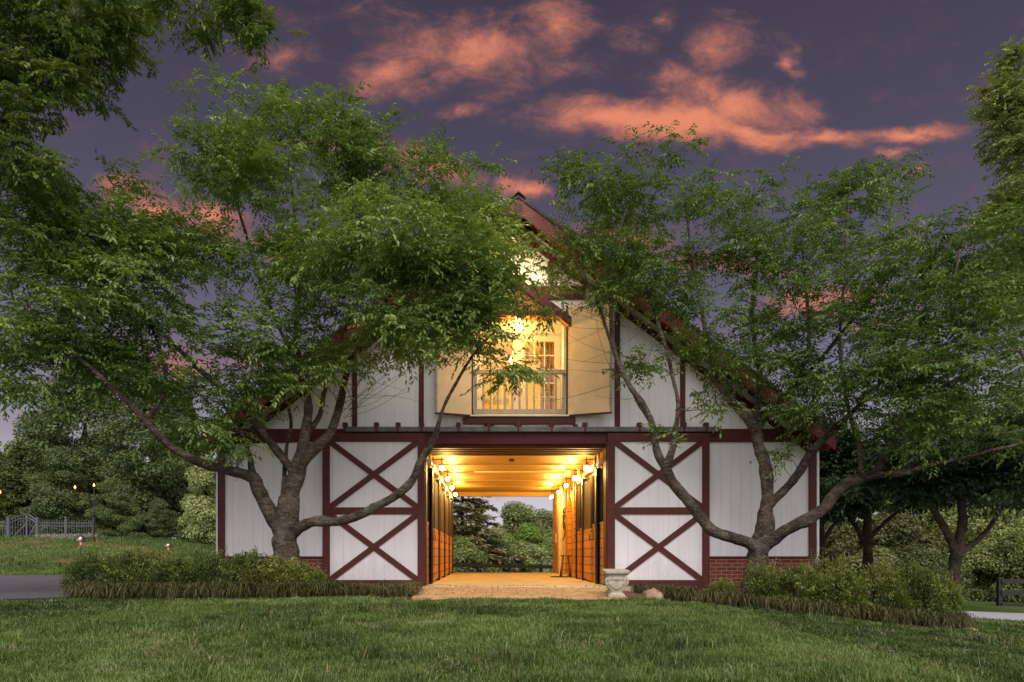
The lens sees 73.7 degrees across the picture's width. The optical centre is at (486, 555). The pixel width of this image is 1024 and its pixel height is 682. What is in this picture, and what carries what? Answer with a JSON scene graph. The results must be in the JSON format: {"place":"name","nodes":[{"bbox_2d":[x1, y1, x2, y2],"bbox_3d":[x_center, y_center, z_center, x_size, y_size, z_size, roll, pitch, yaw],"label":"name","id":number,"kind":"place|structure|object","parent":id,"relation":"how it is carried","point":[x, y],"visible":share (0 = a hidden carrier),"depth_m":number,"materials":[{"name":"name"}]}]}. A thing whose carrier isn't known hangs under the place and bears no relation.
{"place":"outdoors","nodes":[
{"label":"outdoors","id":0,"kind":"place"},
{"bbox_2d":[0,575,122,598],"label":"driveway","id":1,"kind":"structure","parent":0,"point":[26,586],"depth_m":14.16,"materials":[{"name":"grey asphalt"}]},
{"bbox_2d":[0,534,1023,681],"bbox_3d":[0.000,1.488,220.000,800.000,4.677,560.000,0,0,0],"label":"ground","id":2,"kind":"structure","parent":0,"point":[980,606],"depth_m":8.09,"materials":[{"name":"green plant"}]},
{"bbox_2d":[0,441,9,494],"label":"broadleaf tree","id":3,"kind":"object","parent":2,"relation":"on","point":[3,458],"visible":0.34,"depth_m":50.42,"materials":[{"name":"green plant"}]},
{"bbox_2d":[0,441,43,536],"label":"conifer tree","id":4,"kind":"object","parent":2,"relation":"on","point":[7,508],"visible":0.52,"depth_m":43.44,"materials":[{"name":"green plant"}]},
{"bbox_2d":[6,514,39,537],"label":"metal gate","id":5,"kind":"structure","parent":2,"relation":"on","point":[8,526],"depth_m":30.98,"materials":[{"name":"grey metal"}]},
{"bbox_2d":[0,413,87,534],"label":"broadleaf tree","id":6,"kind":"object","parent":2,"relation":"on","point":[23,436],"visible":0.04,"depth_m":50.51,"materials":[{"name":"green plant"}]},
{"bbox_2d":[0,482,94,540],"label":"string lights","id":7,"kind":"object","parent":2,"relation":"on","point":[93,506],"visible":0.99,"depth_m":28.99,"materials":[{"name":"glass"},{"name":"black plastic"}]},
{"bbox_2d":[18,446,101,535],"bbox_3d":[-23.627,-3.292,38.055,3.728,5.710,4.019,0,0,37],"label":"broadleaf tree","id":8,"kind":"object","parent":2,"relation":"on","point":[55,504],"visible":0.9,"depth_m":37.45,"materials":[{"name":"green plant"}]},
{"bbox_2d":[36,517,95,534],"bbox_3d":[-19.100,-1.028,31.000,2.644,1.429,0.100,0,0,0],"label":"metal fence","id":9,"kind":"object","parent":2,"relation":"on","point":[65,522],"visible":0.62,"depth_m":30.97,"materials":[{"name":"grey metal"}]},
{"bbox_2d":[35,533,100,537],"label":"stone wall","id":10,"kind":"structure","parent":2,"relation":"on","point":[62,535],"depth_m":30.84,"materials":[{"name":"stone"}]},
{"bbox_2d":[2,367,145,533],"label":"broadleaf tree","id":11,"kind":"object","parent":2,"relation":"on","point":[45,422],"visible":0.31,"depth_m":44.59,"materials":[{"name":"green plant"}]},
{"bbox_2d":[76,535,85,579],"bbox_3d":[-10.100,0.155,17.000,0.238,1.332,0.237,0,0,0],"label":"path lamp","id":12,"kind":"object","parent":2,"relation":"on","point":[80,538],"visible":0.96,"depth_m":16.95,"materials":[{"name":"metal"}]},
{"bbox_2d":[83,477,138,536],"bbox_3d":[-20.282,-2.431,36.904,2.728,3.696,2.941,0,0,-24],"label":"broadleaf tree","id":13,"kind":"object","parent":2,"relation":"on","point":[108,520],"visible":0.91,"depth_m":36.60,"materials":[{"name":"green plant"}]},
{"bbox_2d":[85,383,193,533],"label":"broadleaf tree","id":14,"kind":"object","parent":2,"relation":"on","point":[152,479],"visible":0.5,"depth_m":40.80,"materials":[{"name":"green plant"}]},
{"bbox_2d":[117,514,163,536],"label":"bush","id":15,"kind":"object","parent":2,"relation":"on","point":[135,525],"visible":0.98,"depth_m":34.67,"materials":[{"name":"green plant"}]},
{"bbox_2d":[0,0,309,213],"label":"oak tree","id":16,"kind":"object","parent":2,"relation":"on","point":[63,47],"visible":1,"depth_m":8.87,"materials":[{"name":"green plant"}]},
{"bbox_2d":[147,498,176,537],"bbox_3d":[-17.327,-1.867,35.967,1.755,2.378,1.892,0,0,30],"label":"broadleaf tree","id":17,"kind":"object","parent":2,"relation":"on","point":[165,525],"visible":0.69,"depth_m":35.77,"materials":[{"name":"green plant"}]},
{"bbox_2d":[164,542,172,558],"bbox_3d":[-8.853,0.213,19.000,0.238,1.177,0.237,0,0,0],"label":"path lamp","id":18,"kind":"object","parent":2,"relation":"on","point":[168,545],"visible":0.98,"depth_m":18.95,"materials":[{"name":"beige metal"}]},
{"bbox_2d":[127,398,215,540],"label":"conifer tree","id":19,"kind":"object","parent":2,"relation":"on","point":[178,509],"visible":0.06,"depth_m":45.35,"materials":[{"name":"green plant"}]},
{"bbox_2d":[175,513,197,540],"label":"bush","id":20,"kind":"object","parent":2,"relation":"on","point":[180,530],"visible":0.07,"depth_m":33.77,"materials":[{"name":"green plant"}]},
{"bbox_2d":[177,456,215,543],"bbox_3d":[-13.085,-2.420,32.050,2.769,4.540,2.907,0,0,31],"label":"broadleaf tree","id":21,"kind":"object","parent":2,"relation":"on","point":[200,510],"visible":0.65,"depth_m":31.36,"materials":[{"name":"green plant"}]},
{"bbox_2d":[74,597,411,598],"bbox_3d":[-3.845,0.638,11.889,5.410,0.036,3.377,0,0,0],"label":"mulch bed","id":22,"kind":"object","parent":2,"relation":"on","point":[249,597],"visible":0.06,"depth_m":10.30,"materials":[{"name":"brown wood"}]},
{"bbox_2d":[57,547,121,594],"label":"azalea shrub","id":23,"kind":"object","parent":22,"relation":"on","point":[90,567],"visible":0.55,"depth_m":11.14,"materials":[{"name":"green plant"}]},
{"bbox_2d":[94,544,167,584],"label":"azalea shrub","id":24,"kind":"object","parent":22,"relation":"on","point":[125,565],"visible":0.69,"depth_m":11.00,"materials":[{"name":"green plant"}]},
{"bbox_2d":[121,548,171,581],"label":"azalea shrub","id":25,"kind":"object","parent":22,"relation":"on","point":[155,557],"visible":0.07,"depth_m":12.11,"materials":[{"name":"green plant"}]},
{"bbox_2d":[144,551,197,584],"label":"azalea shrub","id":26,"kind":"object","parent":22,"relation":"on","point":[173,568],"visible":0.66,"depth_m":10.99,"materials":[{"name":"green plant"}]},
{"bbox_2d":[58,579,353,599],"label":"lily turf","id":27,"kind":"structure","parent":22,"relation":"on","point":[142,590],"depth_m":10.29,"materials":[{"name":"green plant"}]},
{"bbox_2d":[183,545,240,583],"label":"azalea shrub","id":28,"kind":"object","parent":22,"relation":"on","point":[207,566],"visible":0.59,"depth_m":11.11,"materials":[{"name":"green plant"}]},
{"bbox_2d":[211,546,279,584],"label":"azalea shrub","id":29,"kind":"object","parent":22,"relation":"on","point":[237,566],"visible":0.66,"depth_m":10.90,"materials":[{"name":"green plant"}]},
{"bbox_2d":[0,54,560,582],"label":"cherry tree","id":30,"kind":"object","parent":22,"relation":"on","point":[112,254],"visible":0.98,"depth_m":10.76,"materials":[{"name":"green plant"}]},
{"bbox_2d":[248,551,322,584],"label":"azalea shrub","id":31,"kind":"object","parent":22,"relation":"on","point":[293,571],"visible":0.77,"depth_m":10.78,"materials":[{"name":"green plant"}]},
{"bbox_2d":[295,563,333,583],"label":"azalea shrub","id":32,"kind":"object","parent":22,"relation":"on","point":[322,575],"visible":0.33,"depth_m":11.07,"materials":[{"name":"green plant"}]},
{"bbox_2d":[305,579,424,597],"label":"lily turf","id":33,"kind":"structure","parent":22,"relation":"on","point":[397,589],"depth_m":10.57,"materials":[{"name":"green plant"}]},
{"bbox_2d":[0,436,884,539],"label":"wood","id":34,"kind":"object","parent":2,"relation":"on","point":[19,438],"depth_m":66.91,"materials":[{"name":"green plant"}]},
{"bbox_2d":[465,504,488,530],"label":"conifer tree","id":35,"kind":"object","parent":2,"relation":"on","point":[477,523],"visible":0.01,"depth_m":57.93,"materials":[{"name":"green plant"}]},
{"bbox_2d":[453,535,501,571],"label":"bush","id":36,"kind":"object","parent":2,"relation":"on","point":[463,553],"visible":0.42,"depth_m":35.32,"materials":[{"name":"green plant"}]},
{"bbox_2d":[453,497,527,571],"bbox_3d":[-1.476,-1.705,38.002,7.821,8.138,6.792,0,0,4],"label":"conifer tree","id":37,"kind":"object","parent":2,"relation":"on","point":[479,535],"visible":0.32,"depth_m":37.11,"materials":[{"name":"green plant"}]},
{"bbox_2d":[491,528,511,546],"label":"broadleaf tree","id":38,"kind":"object","parent":2,"relation":"on","point":[505,536],"visible":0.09,"depth_m":49.68,"materials":[{"name":"green plant"}]},
{"bbox_2d":[453,563,552,571],"bbox_3d":[1.692,1.190,30.065,15.525,1.953,0.170,0,0,0],"label":"board fence","id":39,"kind":"object","parent":2,"relation":"on","point":[508,566],"visible":0.09,"depth_m":29.98,"materials":[{"name":"black paint"}]},
{"bbox_2d":[483,537,524,571],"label":"bush","id":40,"kind":"object","parent":2,"relation":"on","point":[496,543],"visible":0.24,"depth_m":37.49,"materials":[{"name":"green plant"}]},
{"bbox_2d":[201,190,835,595],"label":"barn","id":41,"kind":"structure","parent":2,"relation":"on","point":[621,502],"depth_m":13.62,"materials":[{"name":"white wood"}]},
{"bbox_2d":[322,433,424,585],"bbox_3d":[-2.235,-0.900,13.545,2.030,3.060,0.070,0,0,0],"label":"sliding door","id":42,"kind":"structure","parent":41,"relation":"in","point":[359,470],"depth_m":13.54,"materials":[{"name":"white wood"}]},
{"bbox_2d":[432,457,444,470],"bbox_3d":[-1.076,-2.067,15.300,0.276,0.325,0.124,0,0,0],"label":"aisle lamp","id":43,"kind":"object","parent":41,"relation":"attached to","point":[441,467],"visible":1,"depth_m":15.28,"materials":[{"name":"white glass"}]},
{"bbox_2d":[439,469,449,480],"bbox_3d":[-1.076,-2.067,17.500,0.276,0.325,0.124,0,0,0],"label":"aisle lamp","id":44,"kind":"object","parent":41,"relation":"attached to","point":[447,477],"visible":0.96,"depth_m":17.48,"materials":[{"name":"white glass"}]},
{"bbox_2d":[476,335,517,414],"bbox_3d":[0.221,-3.688,14.112,0.871,1.756,0.125,0,0,0],"label":"french door","id":45,"kind":"structure","parent":41,"relation":"in","point":[515,343],"depth_m":14.13,"materials":[{"name":"white paint"}]},
{"bbox_2d":[518,335,560,414],"bbox_3d":[1.099,-3.688,14.112,0.871,1.756,0.125,0,0,0],"label":"french door","id":46,"kind":"structure","parent":41,"relation":"in","point":[556,339],"depth_m":14.13,"materials":[{"name":"white paint"}]},
{"bbox_2d":[562,508,565,539],"bbox_3d":[2.340,-0.954,20.600,0.098,0.999,0.127,0,0,0],"label":"lead rope","id":47,"kind":"object","parent":41,"relation":"hanging from","point":[563,516],"visible":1,"depth_m":20.57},
{"bbox_2d":[564,476,572,487],"bbox_3d":[2.316,-2.067,19.100,0.276,0.325,0.124,0,0,0],"label":"aisle lamp","id":48,"kind":"object","parent":41,"relation":"attached to","point":[566,484],"visible":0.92,"depth_m":19.09,"materials":[{"name":"white glass"}]},
{"bbox_2d":[573,468,582,480],"bbox_3d":[2.316,-2.067,17.300,0.276,0.325,0.124,0,0,0],"label":"aisle lamp","id":49,"kind":"object","parent":41,"relation":"attached to","point":[574,477],"visible":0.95,"depth_m":17.27,"materials":[{"name":"white glass"}]},
{"bbox_2d":[584,456,595,470],"bbox_3d":[2.316,-2.067,15.300,0.276,0.325,0.124,0,0,0],"label":"aisle lamp","id":50,"kind":"object","parent":41,"relation":"attached to","point":[586,466],"visible":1,"depth_m":15.28,"materials":[{"name":"white glass"}]},
{"bbox_2d":[607,433,709,587],"bbox_3d":[3.410,-0.900,13.545,2.020,3.060,0.070,0,0,0],"label":"sliding door","id":51,"kind":"structure","parent":41,"relation":"in","point":[652,535],"depth_m":13.54,"materials":[{"name":"white wood"}]},
{"bbox_2d":[491,501,545,546],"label":"broadleaf tree","id":52,"kind":"object","parent":2,"relation":"on","point":[518,514],"visible":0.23,"depth_m":61.31,"materials":[{"name":"green plant"}]},
{"bbox_2d":[510,541,552,571],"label":"bush","id":53,"kind":"object","parent":2,"relation":"on","point":[530,552],"visible":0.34,"depth_m":39.29,"materials":[{"name":"green plant"}]},
{"bbox_2d":[511,523,552,571],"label":"broadleaf tree","id":54,"kind":"object","parent":2,"relation":"on","point":[527,532],"visible":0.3,"depth_m":45.57,"materials":[{"name":"green plant"}]},
{"bbox_2d":[532,508,552,543],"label":"broadleaf tree","id":55,"kind":"object","parent":2,"relation":"on","point":[545,520],"visible":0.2,"depth_m":63.23,"materials":[{"name":"green plant"}]},
{"bbox_2d":[539,537,552,564],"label":"broadleaf tree","id":56,"kind":"object","parent":2,"relation":"on","point":[549,541],"visible":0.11,"depth_m":47.43,"materials":[{"name":"green plant"}]},
{"bbox_2d":[623,591,954,629],"bbox_3d":[5.370,0.920,11.840,6.460,0.565,3.480,0,0,0],"label":"mulch bed","id":57,"kind":"object","parent":2,"relation":"on","point":[629,594],"visible":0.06,"depth_m":11.10,"materials":[{"name":"brown wood"}]},
{"bbox_2d":[628,583,653,593],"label":"lily turf","id":58,"kind":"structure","parent":57,"relation":"on","point":[640,588],"depth_m":12.27,"materials":[{"name":"green plant"}]},
{"bbox_2d":[641,588,663,599],"bbox_3d":[2.629,0.660,10.744,0.337,0.315,0.320,0,0,0],"label":"boulder","id":59,"kind":"object","parent":57,"relation":"on","point":[653,592],"visible":0.42,"depth_m":10.66,"materials":[{"name":"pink stone"}]},
{"bbox_2d":[705,575,742,594],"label":"azalea shrub","id":60,"kind":"object","parent":57,"relation":"on","point":[720,585],"visible":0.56,"depth_m":11.41,"materials":[{"name":"green plant"}]},
{"bbox_2d":[507,120,1023,595],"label":"cherry tree","id":61,"kind":"object","parent":57,"relation":"on","point":[925,367],"visible":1,"depth_m":11.23,"materials":[{"name":"green plant"}]},
{"bbox_2d":[739,556,792,597],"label":"azalea shrub","id":62,"kind":"object","parent":57,"relation":"on","point":[763,582],"visible":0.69,"depth_m":11.05,"materials":[{"name":"green plant"}]},
{"bbox_2d":[769,559,837,610],"bbox_3d":[5.079,0.513,10.950,1.273,0.947,1.076,0,0,-41],"label":"azalea shrub","id":63,"kind":"object","parent":57,"relation":"on","point":[801,583],"visible":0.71,"depth_m":10.78,"materials":[{"name":"green plant"}]},
{"bbox_2d":[645,583,985,628],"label":"lily turf","id":64,"kind":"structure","parent":57,"relation":"on","point":[874,613],"depth_m":10.28,"materials":[{"name":"green plant"}]},
{"bbox_2d":[794,547,854,603],"bbox_3d":[5.931,0.459,12.016,1.027,1.262,0.967,0,0,6],"label":"azalea shrub","id":65,"kind":"object","parent":57,"relation":"on","point":[822,567],"visible":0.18,"depth_m":11.87,"materials":[{"name":"green plant"}]},
{"bbox_2d":[809,562,874,612],"bbox_3d":[5.646,0.558,10.921,0.989,0.956,1.249,0,0,26],"label":"azalea shrub","id":66,"kind":"object","parent":57,"relation":"on","point":[855,591],"visible":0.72,"depth_m":10.66,"materials":[{"name":"green plant"}]},
{"bbox_2d":[856,555,914,611],"bbox_3d":[6.332,0.547,10.977,0.938,1.132,0.996,0,0,-7],"label":"azalea shrub","id":67,"kind":"object","parent":57,"relation":"on","point":[879,582],"visible":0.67,"depth_m":10.75,"materials":[{"name":"green plant"}]},
{"bbox_2d":[883,554,955,613],"bbox_3d":[6.956,0.566,10.982,1.000,1.199,1.183,0,0,6],"label":"azalea shrub","id":68,"kind":"object","parent":57,"relation":"on","point":[912,575],"visible":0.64,"depth_m":10.76,"materials":[{"name":"green plant"}]},
{"bbox_2d":[918,568,968,612],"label":"azalea shrub","id":69,"kind":"object","parent":57,"relation":"on","point":[954,594],"visible":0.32,"depth_m":11.20,"materials":[{"name":"green plant"}]},
{"bbox_2d":[824,515,859,529],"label":"broadleaf tree","id":70,"kind":"object","parent":2,"relation":"on","point":[826,525],"visible":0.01,"depth_m":50.40,"materials":[{"name":"green plant"}]},
{"bbox_2d":[814,521,875,572],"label":"bush","id":71,"kind":"object","parent":2,"relation":"on","point":[837,540],"visible":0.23,"depth_m":37.13,"materials":[{"name":"green plant"}]},
{"bbox_2d":[819,418,882,564],"bbox_3d":[12.099,-1.566,23.861,3.892,6.349,4.435,0,0,0],"label":"shade tree","id":72,"kind":"object","parent":2,"relation":"on","point":[823,536],"visible":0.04,"depth_m":23.86,"materials":[{"name":"green plant"}]},
{"bbox_2d":[840,545,903,597],"bbox_3d":[17.077,1.138,30.049,3.421,3.234,3.766,0,0,10],"label":"bush","id":73,"kind":"object","parent":2,"relation":"on","point":[855,561],"visible":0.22,"depth_m":29.55,"materials":[{"name":"green plant"}]},
{"bbox_2d":[860,503,907,544],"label":"broadleaf tree","id":74,"kind":"object","parent":2,"relation":"on","point":[883,510],"visible":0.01,"depth_m":52.49,"materials":[{"name":"green plant"}]},
{"bbox_2d":[830,511,948,568],"bbox_3d":[21.751,0.626,36.152,5.460,5.946,5.642,0,0,-31],"label":"broadleaf tree","id":75,"kind":"object","parent":2,"relation":"on","point":[891,536],"visible":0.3,"depth_m":35.10,"materials":[{"name":"green plant"}]},
{"bbox_2d":[819,402,978,579],"bbox_3d":[12.004,-1.454,21.072,5.571,6.120,4.701,0,0,41],"label":"shade tree","id":76,"kind":"object","parent":2,"relation":"on","point":[835,463],"visible":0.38,"depth_m":20.80,"materials":[{"name":"green plant"}]},
{"bbox_2d":[819,405,1023,610],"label":"shade tree","id":77,"kind":"object","parent":2,"relation":"on","point":[970,480],"visible":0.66,"depth_m":17.56,"materials":[{"name":"green plant"}]},
{"bbox_2d":[888,548,977,598],"bbox_3d":[17.419,0.959,27.042,3.106,2.538,2.974,0,0,-32],"label":"bush","id":78,"kind":"object","parent":2,"relation":"on","point":[929,558],"visible":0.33,"depth_m":26.48,"materials":[{"name":"green plant"}]},
{"bbox_2d":[911,503,957,565],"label":"broadleaf tree","id":79,"kind":"object","parent":2,"relation":"on","point":[950,517],"visible":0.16,"depth_m":43.15,"materials":[{"name":"green plant"}]},
{"bbox_2d":[875,393,996,534],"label":"broadleaf tree","id":80,"kind":"object","parent":2,"relation":"on","point":[888,500],"depth_m":48.84,"materials":[{"name":"green plant"}]},
{"bbox_2d":[941,540,1019,601],"bbox_3d":[20.335,0.928,28.064,3.101,3.198,3.413,0,0,-2],"label":"bush","id":81,"kind":"object","parent":2,"relation":"on","point":[980,566],"visible":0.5,"depth_m":27.53,"materials":[{"name":"green plant"}]},
{"bbox_2d":[943,483,1023,585],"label":"broadleaf tree","id":82,"kind":"object","parent":2,"relation":"on","point":[1000,528],"visible":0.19,"depth_m":33.15,"materials":[{"name":"green plant"}]},
{"bbox_2d":[950,34,1023,374],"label":"tall tree","id":83,"kind":"object","parent":2,"relation":"on","point":[1006,107],"visible":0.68,"depth_m":24.02,"materials":[{"name":"green plant"}]},
{"bbox_2d":[953,380,1023,524],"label":"broadleaf tree","id":84,"kind":"object","parent":2,"relation":"on","point":[990,409],"visible":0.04,"depth_m":47.21,"materials":[{"name":"green plant"}]},
{"bbox_2d":[971,528,1023,602],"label":"bush","id":85,"kind":"object","parent":2,"relation":"on","point":[1010,547],"visible":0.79,"depth_m":26.50,"materials":[{"name":"green plant"}]},
{"bbox_2d":[996,577,1023,606],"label":"board fence","id":86,"kind":"object","parent":2,"relation":"on","point":[1000,592],"visible":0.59,"depth_m":21.98,"materials":[{"name":"black paint"}]},
{"bbox_2d":[1012,510,1023,525],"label":"broadleaf tree","id":87,"kind":"object","parent":2,"relation":"on","point":[1020,515],"depth_m":39.70,"materials":[{"name":"green plant"}]},
{"bbox_2d":[0,0,1023,537],"label":"sky","id":88,"kind":"structure","parent":0,"point":[826,83],"materials":[{"name":"purple"}]},
{"bbox_2d":[412,588,627,599],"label":"brick paving","id":89,"kind":"structure","parent":0,"point":[560,593],"depth_m":11.28,"materials":[{"name":"beige brick"}]},
{"bbox_2d":[413,584,638,596],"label":"fallen leaves","id":90,"kind":"object","parent":89,"relation":"on","point":[514,593],"visible":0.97,"depth_m":12.79,"materials":[{"name":"brown plant"}]},
{"bbox_2d":[601,569,629,597],"bbox_3d":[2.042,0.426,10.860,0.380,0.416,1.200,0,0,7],"label":"stone garden urn","id":91,"kind":"object","parent":89,"relation":"on","point":[616,582],"visible":0.99,"depth_m":10.31,"materials":[{"name":"beige stone"}]},
{"bbox_2d":[962,611,1023,620],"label":"path","id":92,"kind":"structure","parent":0,"point":[1009,616],"depth_m":16.22,"materials":[{"name":"concrete"}]},
{"bbox_3d":[2.140,0.593,19.325,0.620,0.012,0.850,0,0,0],"label":"floor mat","id":93,"kind":"object","parent":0,"visible":0},
{"bbox_2d":[560,555,571,576],"bbox_3d":[2.240,0.284,19.300,0.327,0.612,0.327,0,0,0],"label":"stool","id":94,"kind":"object","parent":93,"relation":"on","point":[569,567],"visible":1,"depth_m":19.20,"materials":[{"name":"brown wood"}]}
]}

